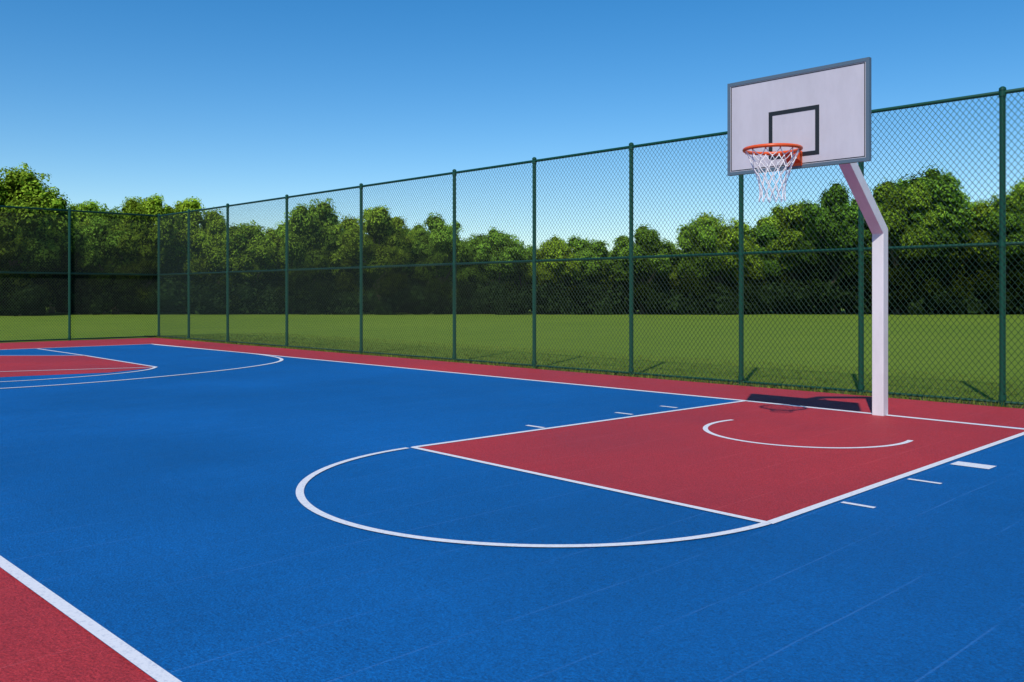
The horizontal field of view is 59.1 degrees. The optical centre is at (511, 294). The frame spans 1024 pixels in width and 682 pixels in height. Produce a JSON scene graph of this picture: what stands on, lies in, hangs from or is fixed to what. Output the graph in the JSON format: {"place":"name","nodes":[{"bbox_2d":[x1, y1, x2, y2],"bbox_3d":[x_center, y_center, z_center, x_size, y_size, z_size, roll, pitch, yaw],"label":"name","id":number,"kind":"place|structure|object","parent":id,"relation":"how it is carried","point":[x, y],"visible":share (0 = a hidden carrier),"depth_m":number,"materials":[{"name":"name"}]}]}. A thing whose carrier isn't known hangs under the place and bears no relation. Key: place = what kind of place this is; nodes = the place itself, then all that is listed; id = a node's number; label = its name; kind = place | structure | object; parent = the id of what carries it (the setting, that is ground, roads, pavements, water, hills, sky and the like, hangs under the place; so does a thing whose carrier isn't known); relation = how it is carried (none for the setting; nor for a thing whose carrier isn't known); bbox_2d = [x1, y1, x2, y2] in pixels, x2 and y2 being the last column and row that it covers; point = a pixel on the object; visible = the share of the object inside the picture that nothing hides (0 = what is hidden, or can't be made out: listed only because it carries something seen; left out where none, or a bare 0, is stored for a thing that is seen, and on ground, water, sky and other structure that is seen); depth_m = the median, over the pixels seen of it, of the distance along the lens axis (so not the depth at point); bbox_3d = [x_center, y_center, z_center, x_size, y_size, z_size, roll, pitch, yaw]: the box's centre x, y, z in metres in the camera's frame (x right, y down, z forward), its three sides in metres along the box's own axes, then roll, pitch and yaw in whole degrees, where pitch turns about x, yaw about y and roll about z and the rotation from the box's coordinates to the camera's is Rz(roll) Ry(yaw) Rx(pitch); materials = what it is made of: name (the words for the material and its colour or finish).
{"place":"outdoors","nodes":[
{"label":"outdoors","id":0,"kind":"place"},
{"bbox_2d":[0,338,1023,681],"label":"basketball court","id":1,"kind":"object","parent":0,"point":[178,510],"visible":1,"depth_m":5.86,"materials":[{"name":"blue paint"}]},
{"bbox_2d":[727,57,887,415],"bbox_3d":[3.646,-0.453,10.027,2.813,3.905,1.566,0,0,-24],"label":"basketball hoop","id":2,"kind":"object","parent":1,"relation":"on","point":[819,116],"visible":1,"depth_m":9.80,"materials":[{"name":"white metal"}]},
{"bbox_2d":[0,307,1023,408],"bbox_3d":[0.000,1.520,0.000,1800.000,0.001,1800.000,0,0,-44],"label":"lawn ground","id":3,"kind":"structure","parent":0,"point":[14,323],"depth_m":31.83,"materials":[{"name":"green plant"}]},
{"bbox_2d":[0,162,80,314],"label":"deciduous tree","id":4,"kind":"object","parent":3,"relation":"on","point":[21,183],"visible":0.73,"depth_m":63.90,"materials":[{"name":"green plant"}]},
{"bbox_2d":[0,192,87,307],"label":"deciduous tree","id":5,"kind":"object","parent":3,"relation":"on","point":[30,257],"visible":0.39,"depth_m":64.43,"materials":[{"name":"green plant"}]},
{"bbox_2d":[59,221,88,291],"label":"deciduous tree","id":6,"kind":"object","parent":3,"relation":"on","point":[77,227],"visible":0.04,"depth_m":69.42,"materials":[{"name":"green plant"}]},
{"bbox_2d":[0,205,157,341],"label":"chain link fence","id":7,"kind":"object","parent":3,"relation":"on","point":[69,210],"visible":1,"depth_m":29.48,"materials":[{"name":"green metal"}]},
{"bbox_2d":[61,199,100,312],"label":"deciduous tree","id":8,"kind":"object","parent":3,"relation":"on","point":[83,206],"visible":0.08,"depth_m":72.22,"materials":[{"name":"green plant"}]},
{"bbox_2d":[74,218,110,313],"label":"deciduous tree","id":9,"kind":"object","parent":3,"relation":"on","point":[84,267],"visible":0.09,"depth_m":68.90,"materials":[{"name":"green plant"}]},
{"bbox_2d":[77,203,144,313],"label":"deciduous tree","id":10,"kind":"object","parent":3,"relation":"on","point":[93,255],"visible":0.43,"depth_m":67.19,"materials":[{"name":"green plant"}]},
{"bbox_2d":[101,193,187,313],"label":"deciduous tree","id":11,"kind":"object","parent":3,"relation":"on","point":[149,205],"visible":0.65,"depth_m":67.49,"materials":[{"name":"green plant"}]},
{"bbox_2d":[161,196,225,313],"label":"deciduous tree","id":12,"kind":"object","parent":3,"relation":"on","point":[187,204],"visible":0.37,"depth_m":70.20,"materials":[{"name":"green plant"}]},
{"bbox_2d":[182,215,237,288],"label":"deciduous tree","id":13,"kind":"object","parent":3,"relation":"on","point":[207,249],"visible":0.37,"depth_m":68.68,"materials":[{"name":"green plant"}]},
{"bbox_2d":[207,220,280,309],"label":"deciduous tree","id":14,"kind":"object","parent":3,"relation":"on","point":[260,247],"visible":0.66,"depth_m":67.72,"materials":[{"name":"green plant"}]},
{"bbox_2d":[261,227,295,313],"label":"deciduous tree","id":15,"kind":"object","parent":3,"relation":"on","point":[279,247],"visible":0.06,"depth_m":71.00,"materials":[{"name":"green plant"}]},
{"bbox_2d":[268,198,343,306],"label":"deciduous tree","id":16,"kind":"object","parent":3,"relation":"on","point":[306,237],"visible":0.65,"depth_m":67.45,"materials":[{"name":"green plant"}]},
{"bbox_2d":[323,233,374,287],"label":"deciduous tree","id":17,"kind":"object","parent":3,"relation":"on","point":[336,264],"visible":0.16,"depth_m":69.04,"materials":[{"name":"green plant"}]},
{"bbox_2d":[334,205,418,302],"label":"deciduous tree","id":18,"kind":"object","parent":3,"relation":"on","point":[389,276],"visible":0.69,"depth_m":66.71,"materials":[{"name":"green plant"}]},
{"bbox_2d":[400,227,435,313],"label":"deciduous tree","id":19,"kind":"object","parent":3,"relation":"on","point":[414,253],"visible":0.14,"depth_m":69.55,"materials":[{"name":"green plant"}]},
{"bbox_2d":[407,212,471,299],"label":"deciduous tree","id":20,"kind":"object","parent":3,"relation":"on","point":[435,269],"visible":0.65,"depth_m":68.36,"materials":[{"name":"green plant"}]},
{"bbox_2d":[445,237,485,288],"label":"deciduous tree","id":21,"kind":"object","parent":3,"relation":"on","point":[463,273],"visible":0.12,"depth_m":69.84,"materials":[{"name":"green plant"}]},
{"bbox_2d":[463,226,531,308],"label":"deciduous tree","id":22,"kind":"object","parent":3,"relation":"on","point":[472,270],"visible":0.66,"depth_m":68.77,"materials":[{"name":"green plant"}]},
{"bbox_2d":[0,275,1023,315],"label":"hedge","id":23,"kind":"object","parent":3,"relation":"on","point":[164,298],"visible":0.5,"depth_m":67.44,"materials":[{"name":"green plant"}]},
{"bbox_2d":[508,240,539,285],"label":"deciduous tree","id":24,"kind":"object","parent":3,"relation":"on","point":[521,274],"visible":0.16,"depth_m":72.39,"materials":[{"name":"green plant"}]},
{"bbox_2d":[528,234,580,292],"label":"deciduous tree","id":25,"kind":"object","parent":3,"relation":"on","point":[556,268],"visible":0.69,"depth_m":68.98,"materials":[{"name":"green plant"}]},
{"bbox_2d":[566,235,610,290],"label":"deciduous tree","id":26,"kind":"object","parent":3,"relation":"on","point":[588,264],"visible":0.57,"depth_m":70.11,"materials":[{"name":"green plant"}]},
{"bbox_2d":[157,86,1023,406],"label":"chain link fence","id":27,"kind":"object","parent":3,"relation":"on","point":[1001,240],"visible":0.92,"depth_m":16.57,"materials":[{"name":"green metal"}]},
{"bbox_2d":[595,251,625,289],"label":"deciduous tree","id":28,"kind":"object","parent":3,"relation":"on","point":[609,278],"visible":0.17,"depth_m":70.38,"materials":[{"name":"green plant"}]},
{"bbox_2d":[601,223,680,313],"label":"deciduous tree","id":29,"kind":"object","parent":3,"relation":"on","point":[643,259],"visible":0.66,"depth_m":67.66,"materials":[{"name":"green plant"}]},
{"bbox_2d":[646,243,680,291],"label":"deciduous tree","id":30,"kind":"object","parent":3,"relation":"on","point":[671,278],"visible":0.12,"depth_m":71.89,"materials":[{"name":"green plant"}]},
{"bbox_2d":[672,216,731,298],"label":"deciduous tree","id":31,"kind":"object","parent":3,"relation":"on","point":[699,258],"visible":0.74,"depth_m":67.60,"materials":[{"name":"green plant"}]},
{"bbox_2d":[686,211,760,294],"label":"deciduous tree","id":32,"kind":"object","parent":3,"relation":"on","point":[730,245],"visible":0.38,"depth_m":69.03,"materials":[{"name":"green plant"}]},
{"bbox_2d":[722,237,768,292],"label":"deciduous tree","id":33,"kind":"object","parent":3,"relation":"on","point":[751,270],"visible":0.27,"depth_m":69.98,"materials":[{"name":"green plant"}]},
{"bbox_2d":[748,222,794,313],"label":"deciduous tree","id":34,"kind":"object","parent":3,"relation":"on","point":[767,245],"visible":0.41,"depth_m":70.09,"materials":[{"name":"green plant"}]},
{"bbox_2d":[752,198,823,313],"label":"deciduous tree","id":35,"kind":"object","parent":3,"relation":"on","point":[808,235],"visible":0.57,"depth_m":69.73,"materials":[{"name":"green plant"}]},
{"bbox_2d":[792,181,871,313],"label":"deciduous tree","id":36,"kind":"object","parent":3,"relation":"on","point":[838,240],"visible":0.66,"depth_m":67.42,"materials":[{"name":"green plant"}]},
{"bbox_2d":[835,238,871,313],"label":"deciduous tree","id":37,"kind":"object","parent":3,"relation":"on","point":[865,260],"visible":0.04,"depth_m":69.18,"materials":[{"name":"green plant"}]},
{"bbox_2d":[864,177,945,314],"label":"deciduous tree","id":38,"kind":"object","parent":3,"relation":"on","point":[909,237],"visible":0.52,"depth_m":66.47,"materials":[{"name":"green plant"}]},
{"bbox_2d":[866,163,977,303],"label":"deciduous tree","id":39,"kind":"object","parent":3,"relation":"on","point":[948,216],"visible":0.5,"depth_m":66.52,"materials":[{"name":"green plant"}]},
{"bbox_2d":[914,189,997,300],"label":"deciduous tree","id":40,"kind":"object","parent":3,"relation":"on","point":[969,256],"visible":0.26,"depth_m":67.97,"materials":[{"name":"green plant"}]},
{"bbox_2d":[946,228,998,284],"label":"deciduous tree","id":41,"kind":"object","parent":3,"relation":"on","point":[994,240],"visible":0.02,"depth_m":68.94,"materials":[{"name":"green plant"}]},
{"bbox_2d":[967,191,1023,305],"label":"deciduous tree","id":42,"kind":"object","parent":3,"relation":"on","point":[1008,255],"visible":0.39,"depth_m":67.31,"materials":[{"name":"green plant"}]},
{"bbox_2d":[988,178,1023,286],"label":"deciduous tree","id":43,"kind":"object","parent":3,"relation":"on","point":[1021,193],"visible":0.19,"depth_m":68.63,"materials":[{"name":"green plant"}]},
{"bbox_2d":[0,0,1023,250],"label":"sky","id":44,"kind":"structure","parent":0,"point":[217,102],"materials":[{"name":"blue"}]}
]}

